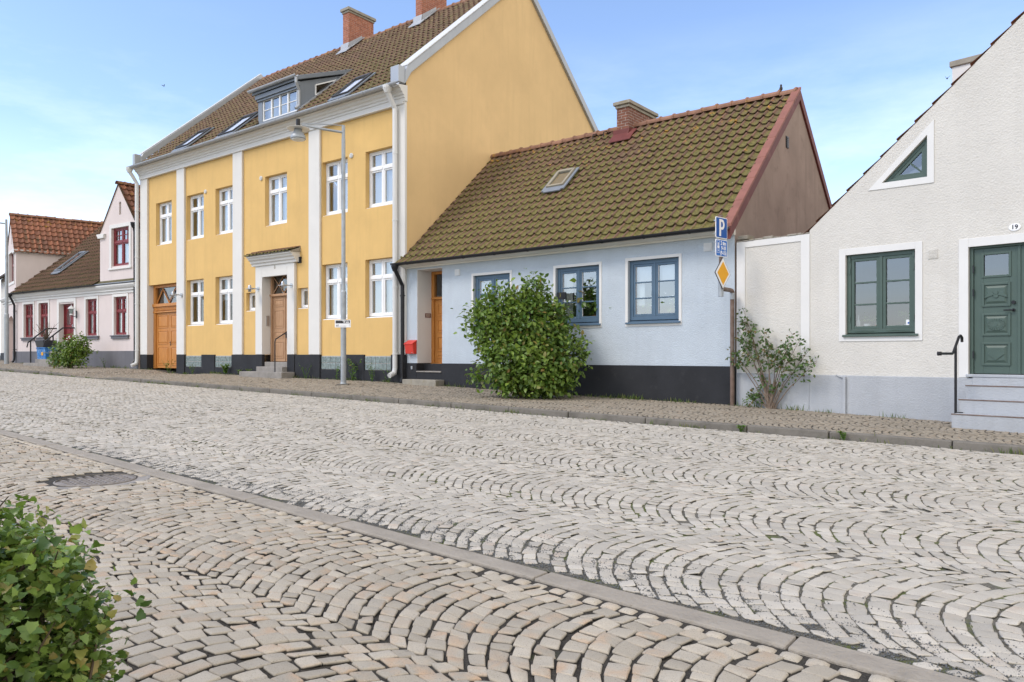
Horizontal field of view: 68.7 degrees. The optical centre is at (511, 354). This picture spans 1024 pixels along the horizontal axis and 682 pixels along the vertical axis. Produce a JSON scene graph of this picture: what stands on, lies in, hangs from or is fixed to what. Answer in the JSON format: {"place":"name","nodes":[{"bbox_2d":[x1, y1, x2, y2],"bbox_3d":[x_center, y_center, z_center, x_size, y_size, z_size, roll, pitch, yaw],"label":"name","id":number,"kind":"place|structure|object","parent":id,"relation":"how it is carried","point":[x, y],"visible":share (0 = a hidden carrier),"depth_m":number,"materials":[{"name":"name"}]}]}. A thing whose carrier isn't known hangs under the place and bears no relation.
{"place":"outdoors","nodes":[
{"label":"outdoors","id":0,"kind":"place"},
{"bbox_2d":[0,434,897,681],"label":"parking strip","id":1,"kind":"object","parent":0,"point":[141,503],"visible":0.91,"depth_m":3.80,"materials":[{"name":"stone"}]},
{"bbox_2d":[0,494,151,681],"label":"hedge","id":2,"kind":"object","parent":1,"relation":"on","point":[42,579],"visible":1,"depth_m":1.96,"materials":[{"name":"green plant"}]},
{"bbox_2d":[48,473,150,489],"bbox_3d":[-4.031,1.235,7.254,0.980,0.060,0.980,0,0,0],"label":"manhole cover","id":3,"kind":"object","parent":1,"relation":"on","point":[102,480],"visible":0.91,"depth_m":7.19,"materials":[{"name":"metal"}]},
{"bbox_2d":[0,429,975,681],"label":"gutter strip","id":4,"kind":"object","parent":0,"point":[894,670],"visible":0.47,"depth_m":4.11,"materials":[{"name":"stone"}]},
{"bbox_2d":[0,371,1023,681],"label":"road","id":5,"kind":"structure","parent":0,"point":[304,415],"depth_m":6.71,"materials":[{"name":"stone"}]},
{"bbox_2d":[6,365,1022,599],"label":"grass","id":6,"kind":"structure","parent":5,"relation":"on","point":[642,398],"depth_m":16.25,"materials":[{"name":"green plant"}]},
{"bbox_2d":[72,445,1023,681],"bbox_3d":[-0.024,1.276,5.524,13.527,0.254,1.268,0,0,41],"label":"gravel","id":7,"kind":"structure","parent":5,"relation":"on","point":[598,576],"depth_m":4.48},
{"bbox_2d":[736,425,745,431],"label":"weed plant","id":8,"kind":"object","parent":5,"relation":"on","point":[739,427],"visible":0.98,"depth_m":11.53,"materials":[{"name":"green plant"}]},
{"bbox_2d":[837,430,846,440],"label":"weed plant","id":9,"kind":"object","parent":5,"relation":"on","point":[843,436],"visible":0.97,"depth_m":10.60,"materials":[{"name":"green plant"}]},
{"bbox_2d":[0,359,1023,444],"bbox_3d":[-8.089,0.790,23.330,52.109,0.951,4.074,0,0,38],"label":"pavement","id":10,"kind":"structure","parent":0,"point":[458,395],"depth_m":15.01,"materials":[{"name":"grey stone"}]},
{"bbox_2d":[0,219,8,363],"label":"street lamp","id":11,"kind":"object","parent":10,"relation":"on","point":[6,337],"visible":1,"depth_m":35.54,"materials":[{"name":"metal"}]},
{"bbox_2d":[0,273,125,359],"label":"white cottage","id":12,"kind":"structure","parent":10,"relation":"on","point":[2,277],"depth_m":45.40,"materials":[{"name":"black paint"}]},
{"bbox_2d":[44,331,97,367],"bbox_3d":[-18.409,-0.176,31.201,1.805,1.673,1.674,0,0,0],"label":"flowering shrub","id":13,"kind":"object","parent":10,"relation":"on","point":[74,352],"visible":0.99,"depth_m":30.92,"materials":[{"name":"green plant"}]},
{"bbox_2d":[163,359,174,372],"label":"weed plant","id":14,"kind":"object","parent":10,"relation":"on","point":[166,364],"visible":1,"depth_m":28.95,"materials":[{"name":"green plant"}]},
{"bbox_2d":[221,364,229,374],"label":"weed plant","id":15,"kind":"object","parent":10,"relation":"on","point":[225,369],"visible":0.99,"depth_m":26.51,"materials":[{"name":"green plant"}]},
{"bbox_2d":[286,119,348,384],"bbox_3d":[-5.231,-2.747,20.316,1.699,7.179,0.609,0,0,-16],"label":"street lamp","id":16,"kind":"object","parent":10,"relation":"on","point":[297,134],"visible":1,"depth_m":20.54,"materials":[{"name":"metal"}]},
{"bbox_2d":[335,320,350,326],"bbox_3d":[-4.625,-0.848,20.586,0.454,0.208,0.157,0,0,8],"label":"street sign","id":17,"kind":"object","parent":16,"relation":"attached to","point":[342,323],"visible":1,"depth_m":20.51,"materials":[{"name":"metal"}]},
{"bbox_2d":[347,358,361,380],"bbox_3d":[-4.739,0.458,22.346,0.587,0.684,0.342,0,0,0],"label":"weed plant","id":18,"kind":"object","parent":10,"relation":"on","point":[351,364],"visible":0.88,"depth_m":22.35,"materials":[{"name":"green plant"}]},
{"bbox_2d":[367,363,374,381],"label":"weed plant","id":19,"kind":"object","parent":10,"relation":"on","point":[371,376],"visible":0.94,"depth_m":21.83,"materials":[{"name":"green plant"}]},
{"bbox_2d":[450,268,594,399],"bbox_3d":[0.234,-0.440,16.742,3.205,3.054,1.958,0,0,0],"label":"leafy shrub","id":20,"kind":"object","parent":10,"relation":"on","point":[528,340],"visible":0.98,"depth_m":16.46,"materials":[{"name":"green plant"}]},
{"bbox_2d":[718,215,734,405],"bbox_3d":[4.250,-0.849,14.842,0.104,3.746,0.662,0,0,39],"label":"sign post","id":21,"kind":"object","parent":10,"relation":"on","point":[726,289],"visible":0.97,"depth_m":15.02,"materials":[{"name":"metal"}]},
{"bbox_2d":[714,216,726,238],"bbox_3d":[4.060,-2.464,14.576,0.415,0.410,0.041,0,0,-42],"label":"parking sign","id":22,"kind":"object","parent":21,"relation":"attached to","point":[721,227],"visible":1,"depth_m":14.54,"materials":[{"name":"metal"}]},
{"bbox_2d":[714,239,726,257],"bbox_3d":[4.060,-2.069,14.576,0.415,0.335,0.041,0,0,-42],"label":"parking plate","id":23,"kind":"object","parent":21,"relation":"attached to","point":[720,248],"visible":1,"depth_m":14.54,"materials":[{"name":"metal"}]},
{"bbox_2d":[715,257,729,288],"bbox_3d":[4.090,-1.579,14.543,0.021,0.624,0.594,0,0,45],"label":"priority sign","id":24,"kind":"object","parent":21,"relation":"attached to","point":[722,272],"visible":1,"depth_m":14.52,"materials":[{"name":"yellow metal"}]},
{"bbox_2d":[725,306,818,408],"bbox_3d":[4.998,0.058,14.399,0.472,2.042,1.938,0,0,-39],"label":"rose bush","id":25,"kind":"object","parent":10,"relation":"on","point":[770,404],"visible":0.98,"depth_m":14.47,"materials":[{"name":"green plant"}]},
{"bbox_2d":[736,232,809,410],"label":"link wall","id":26,"kind":"structure","parent":10,"relation":"on","point":[773,283],"depth_m":14.54,"materials":[{"name":"paint"}]},
{"bbox_2d":[0,0,1023,352],"label":"sky","id":27,"kind":"structure","parent":0,"point":[82,92],"materials":[{"name":"blue"}]},
{"label":"ground","id":28,"kind":"structure","parent":0,"visible":0},
{"bbox_2d":[0,181,139,368],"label":"pink house","id":29,"kind":"structure","parent":28,"relation":"on","point":[59,267],"depth_m":34.58,"materials":[{"name":"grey paint"}]},
{"bbox_2d":[8,248,14,285],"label":"window","id":30,"kind":"structure","parent":29,"relation":"in","point":[13,255],"depth_m":38.81,"materials":[{"name":"red paint"}]},
{"bbox_2d":[20,301,34,340],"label":"window","id":31,"kind":"structure","parent":29,"relation":"in","point":[31,316],"depth_m":36.34,"materials":[{"name":"red paint"}]},
{"bbox_2d":[26,328,56,362],"bbox_3d":[-21.314,-0.365,33.959,0.063,1.730,1.281,0,0,34],"label":"handrail","id":32,"kind":"object","parent":29,"relation":"attached to","point":[33,338],"visible":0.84,"depth_m":33.55,"materials":[{"name":"black metal"}]},
{"bbox_2d":[36,300,49,339],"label":"window","id":33,"kind":"structure","parent":29,"relation":"in","point":[46,303],"depth_m":35.48,"materials":[{"name":"red paint"}]},
{"bbox_2d":[33,323,56,347],"bbox_3d":[-21.129,-0.832,34.029,1.009,1.364,1.322,0,0,-25],"label":"planter","id":34,"kind":"object","parent":29,"relation":"on","point":[39,343],"visible":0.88,"depth_m":33.84,"materials":[{"name":"grey plastic"}]},
{"bbox_2d":[36,347,56,358],"bbox_3d":[-21.038,0.065,34.000,0.880,0.770,0.680,0,0,34],"label":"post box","id":35,"kind":"object","parent":29,"relation":"attached to","point":[41,354],"visible":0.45,"depth_m":33.65,"materials":[{"name":"blue plastic"}]},
{"bbox_2d":[43,327,74,348],"bbox_3d":[-20.027,-0.465,33.112,0.063,1.530,1.330,0,0,34],"label":"handrail","id":36,"kind":"object","parent":29,"relation":"attached to","point":[52,336],"visible":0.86,"depth_m":32.91,"materials":[{"name":"black metal"}]},
{"bbox_2d":[64,304,73,339],"bbox_3d":[-20.151,-1.435,34.322,1.424,1.750,0.124,0,0,34],"label":"double door","id":37,"kind":"structure","parent":29,"relation":"in","point":[68,319],"depth_m":34.52,"materials":[{"name":"red paint"}]},
{"bbox_2d":[68,305,76,317],"bbox_3d":[-19.637,-1.933,33.471,0.269,0.593,0.376,0,0,59],"label":"wall lantern","id":38,"kind":"object","parent":29,"relation":"attached to","point":[71,308],"depth_m":33.41,"materials":[{"name":"black paint"}]},
{"bbox_2d":[84,296,99,338],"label":"window","id":39,"kind":"structure","parent":29,"relation":"in","point":[93,304],"depth_m":33.04,"materials":[{"name":"red paint"}]},
{"bbox_2d":[110,293,129,338],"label":"window","id":40,"kind":"structure","parent":29,"relation":"in","point":[122,335],"depth_m":31.63,"materials":[{"name":"red paint"}]},
{"bbox_2d":[108,222,131,269],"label":"window","id":41,"kind":"structure","parent":29,"relation":"in","point":[122,236],"depth_m":31.70,"materials":[{"name":"red paint"}]},
{"bbox_2d":[126,0,597,382],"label":"yellow house","id":42,"kind":"structure","parent":28,"relation":"on","point":[432,106],"depth_m":24.92,"materials":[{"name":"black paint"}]},
{"bbox_2d":[157,201,171,245],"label":"window","id":43,"kind":"structure","parent":42,"relation":"in","point":[165,208],"depth_m":29.89,"materials":[{"name":"white paint"}]},
{"bbox_2d":[152,284,176,367],"bbox_3d":[-13.626,-1.113,29.752,2.280,3.335,0.190,0,0,38],"label":"carriage door","id":44,"kind":"structure","parent":42,"relation":"in","point":[164,324],"depth_m":29.97,"materials":[{"name":"brown wood"}]},
{"bbox_2d":[171,291,182,297],"bbox_3d":[-12.741,-2.265,28.364,0.300,0.230,0.488,0,0,38],"label":"wall lamp","id":45,"kind":"object","parent":42,"relation":"attached to","point":[173,294],"visible":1,"depth_m":28.28,"materials":[{"name":"metal"}]},
{"bbox_2d":[186,356,200,366],"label":"cellar window","id":46,"kind":"structure","parent":42,"relation":"in","point":[195,361],"depth_m":28.15,"materials":[{"name":"grey glass"}]},
{"bbox_2d":[188,279,203,325],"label":"window","id":47,"kind":"structure","parent":42,"relation":"in","point":[199,294],"depth_m":28.30,"materials":[{"name":"white paint"}]},
{"bbox_2d":[191,194,203,239],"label":"window","id":48,"kind":"structure","parent":42,"relation":"in","point":[199,209],"depth_m":28.31,"materials":[{"name":"white paint"}]},
{"bbox_2d":[215,356,230,366],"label":"cellar window","id":49,"kind":"structure","parent":42,"relation":"in","point":[220,360],"depth_m":26.96,"materials":[{"name":"grey glass"}]},
{"bbox_2d":[216,276,232,324],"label":"window","id":50,"kind":"structure","parent":42,"relation":"in","point":[225,283],"depth_m":27.26,"materials":[{"name":"white paint"}]},
{"bbox_2d":[219,187,232,234],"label":"window","id":51,"kind":"structure","parent":42,"relation":"in","point":[225,195],"depth_m":27.28,"materials":[{"name":"white paint"}]},
{"bbox_2d":[246,293,254,311],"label":"small window","id":52,"kind":"structure","parent":42,"relation":"in","point":[252,295],"depth_m":26.17,"materials":[{"name":"white paint"}]},
{"bbox_2d":[246,285,258,291],"bbox_3d":[-8.769,-2.228,25.297,0.300,0.230,0.488,0,0,38],"label":"wall lamp","id":53,"kind":"object","parent":42,"relation":"attached to","point":[249,288],"visible":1,"depth_m":25.19,"materials":[{"name":"metal"}]},
{"bbox_2d":[269,174,286,225],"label":"window","id":54,"kind":"structure","parent":42,"relation":"in","point":[279,192],"depth_m":25.27,"materials":[{"name":"white paint"}]},
{"bbox_2d":[270,275,286,361],"bbox_3d":[-7.685,-1.260,25.207,1.380,3.000,0.145,0,0,38],"label":"front door","id":55,"kind":"structure","parent":42,"relation":"in","point":[278,302],"depth_m":25.38,"materials":[{"name":"brown wood"}]},
{"bbox_2d":[274,331,286,371],"bbox_3d":[-7.443,-0.144,24.482,0.039,1.428,0.738,0,0,38],"label":"handrail","id":56,"kind":"object","parent":42,"relation":"on","point":[275,352],"visible":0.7,"depth_m":24.21,"materials":[{"name":"black metal"}]},
{"bbox_2d":[278,281,292,288],"bbox_3d":[-7.309,-2.240,24.171,0.300,0.230,0.488,0,0,38],"label":"wall lamp","id":57,"kind":"object","parent":42,"relation":"attached to","point":[283,285],"visible":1,"depth_m":24.07,"materials":[{"name":"metal"}]},
{"bbox_2d":[298,288,307,308],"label":"small window","id":58,"kind":"structure","parent":42,"relation":"in","point":[304,292],"depth_m":24.39,"materials":[{"name":"white paint"}]},
{"bbox_2d":[321,356,340,369],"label":"cellar window","id":59,"kind":"structure","parent":42,"relation":"in","point":[328,362],"depth_m":23.27,"materials":[{"name":"grey glass"}]},
{"bbox_2d":[323,263,346,319],"bbox_3d":[-5.403,-1.945,23.312,1.312,1.743,0.243,0,0,38],"label":"window","id":60,"kind":"structure","parent":42,"relation":"in","point":[335,281],"depth_m":23.56,"materials":[{"name":"white paint"}]},
{"bbox_2d":[326,159,347,215],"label":"window","id":61,"kind":"structure","parent":42,"relation":"in","point":[337,178],"depth_m":23.36,"materials":[{"name":"white paint"}]},
{"bbox_2d":[365,356,390,369],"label":"cellar window","id":62,"kind":"structure","parent":42,"relation":"in","point":[378,362],"depth_m":21.94,"materials":[{"name":"grey glass"}]},
{"bbox_2d":[366,148,391,208],"bbox_3d":[-3.796,-5.177,22.072,1.292,1.698,0.244,0,0,38],"label":"window","id":63,"kind":"structure","parent":42,"relation":"in","point":[380,162],"depth_m":22.26,"materials":[{"name":"white paint"}]},
{"bbox_2d":[367,258,391,317],"bbox_3d":[-3.804,-1.945,22.078,1.292,1.743,0.244,0,0,38],"label":"window","id":64,"kind":"structure","parent":42,"relation":"in","point":[380,271],"depth_m":22.26,"materials":[{"name":"white paint"}]},
{"bbox_2d":[0,368,1023,454],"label":"kerb","id":65,"kind":"structure","parent":28,"relation":"on","point":[918,441],"depth_m":12.61,"materials":[{"name":"stone"}]},
{"bbox_2d":[390,87,831,404],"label":"blue house","id":66,"kind":"structure","parent":28,"relation":"on","point":[633,204],"depth_m":17.97,"materials":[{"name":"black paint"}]},
{"bbox_2d":[404,340,416,353],"bbox_3d":[-2.854,-0.216,21.026,0.354,0.387,0.182,0,0,39],"label":"letterbox","id":67,"kind":"object","parent":66,"relation":"attached to","point":[410,346],"visible":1,"depth_m":20.97,"materials":[{"name":"red paint"}]},
{"bbox_2d":[431,271,441,363],"bbox_3d":[-1.900,-1.045,21.148,0.964,2.630,0.160,0,0,39],"label":"front door","id":68,"kind":"structure","parent":66,"relation":"in","point":[436,302],"depth_m":21.35,"materials":[{"name":"brown wood"}]},
{"bbox_2d":[471,270,511,319],"bbox_3d":[-0.486,-1.373,19.324,1.364,1.507,0.259,0,0,39],"label":"window","id":69,"kind":"structure","parent":66,"relation":"in","point":[487,278],"depth_m":19.49,"materials":[{"name":"blue paint"}]},
{"bbox_2d":[557,292,565,299],"bbox_3d":[1.189,-1.398,17.837,0.270,0.170,0.070,0,0,39],"label":"wall sign","id":70,"kind":"object","parent":66,"relation":"attached to","point":[562,296],"visible":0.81,"depth_m":17.80,"materials":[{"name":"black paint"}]},
{"bbox_2d":[553,261,601,327],"bbox_3d":[1.571,-1.378,17.661,1.365,1.516,0.257,0,0,39],"label":"window","id":71,"kind":"structure","parent":66,"relation":"in","point":[565,274],"depth_m":17.65,"materials":[{"name":"blue paint"}]},
{"bbox_2d":[569,276,609,316],"bbox_3d":[1.925,-1.314,17.637,1.636,1.243,0.821,0,0,39],"label":"pot plant","id":72,"kind":"object","parent":66,"relation":"on","point":[589,304],"visible":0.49,"depth_m":17.64,"materials":[{"name":"green plant"}]},
{"bbox_2d":[638,295,651,313],"bbox_3d":[2.999,-1.050,16.793,0.700,0.540,0.263,0,0,25],"label":"pot plant","id":73,"kind":"object","parent":66,"relation":"on","point":[649,305],"visible":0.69,"depth_m":16.73,"materials":[{"name":"green plant"}]},
{"bbox_2d":[625,253,681,326],"bbox_3d":[3.119,-1.389,16.414,1.372,1.531,0.259,0,0,39],"label":"window","id":74,"kind":"structure","parent":66,"relation":"in","point":[654,271],"depth_m":16.43,"materials":[{"name":"blue paint"}]},
{"bbox_2d":[660,292,674,311],"bbox_3d":[3.369,-1.080,16.396,0.578,0.601,0.296,0,0,18],"label":"pot plant","id":75,"kind":"object","parent":66,"relation":"on","point":[670,303],"visible":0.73,"depth_m":16.38,"materials":[{"name":"green plant"}]},
{"bbox_2d":[802,11,1023,432],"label":"white house","id":76,"kind":"structure","parent":28,"relation":"on","point":[920,216],"depth_m":12.48,"materials":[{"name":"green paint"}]},
{"bbox_2d":[856,315,860,325],"bbox_3d":[6.304,-0.580,13.634,0.070,0.280,0.070,0,0,-43],"label":"bottle","id":77,"kind":"object","parent":76,"relation":"on","point":[858,322],"visible":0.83,"depth_m":13.61,"materials":[{"name":"white glass"}]},
{"bbox_2d":[860,312,875,325],"bbox_3d":[6.423,-0.603,13.514,0.245,0.326,0.224,0,0,14],"label":"pot plant","id":78,"kind":"object","parent":76,"relation":"on","point":[867,324],"visible":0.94,"depth_m":13.49,"materials":[{"name":"white plant"}]},
{"bbox_2d":[839,241,922,341],"bbox_3d":[6.470,-1.073,13.167,0.195,1.673,1.404,0,0,-43],"label":"window","id":79,"kind":"structure","parent":76,"relation":"in","point":[913,331],"depth_m":13.15,"materials":[{"name":"green paint"}]},
{"bbox_2d":[868,120,933,190],"bbox_3d":[6.727,-3.395,12.936,0.174,1.050,1.069,0,0,-43],"label":"triangular window","id":80,"kind":"structure","parent":76,"relation":"in","point":[924,174],"depth_m":12.74,"materials":[{"name":"green paint"}]},
{"bbox_2d":[898,311,908,324],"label":"pot plant","id":81,"kind":"object","parent":76,"relation":"on","point":[900,315],"visible":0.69,"depth_m":13.08,"materials":[{"name":"green plant"}]},
{"bbox_2d":[937,334,962,412],"bbox_3d":[6.767,0.325,11.492,1.102,1.290,0.135,0,0,-43],"label":"handrail","id":82,"kind":"object","parent":76,"relation":"attached to","point":[960,338],"visible":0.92,"depth_m":11.65,"materials":[{"name":"black metal"}]},
{"bbox_2d":[970,242,1023,373],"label":"double door","id":83,"kind":"structure","parent":76,"relation":"in","point":[996,301],"depth_m":11.89,"materials":[{"name":"green paint"}]},
{"bbox_2d":[1009,223,1020,230],"bbox_3d":[7.816,-1.982,11.650,0.015,0.116,0.164,0,0,-43],"label":"house number plaque","id":84,"kind":"object","parent":76,"relation":"attached to","point":[1014,227],"visible":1,"depth_m":11.65,"materials":[{"name":"white metal"}]}
]}

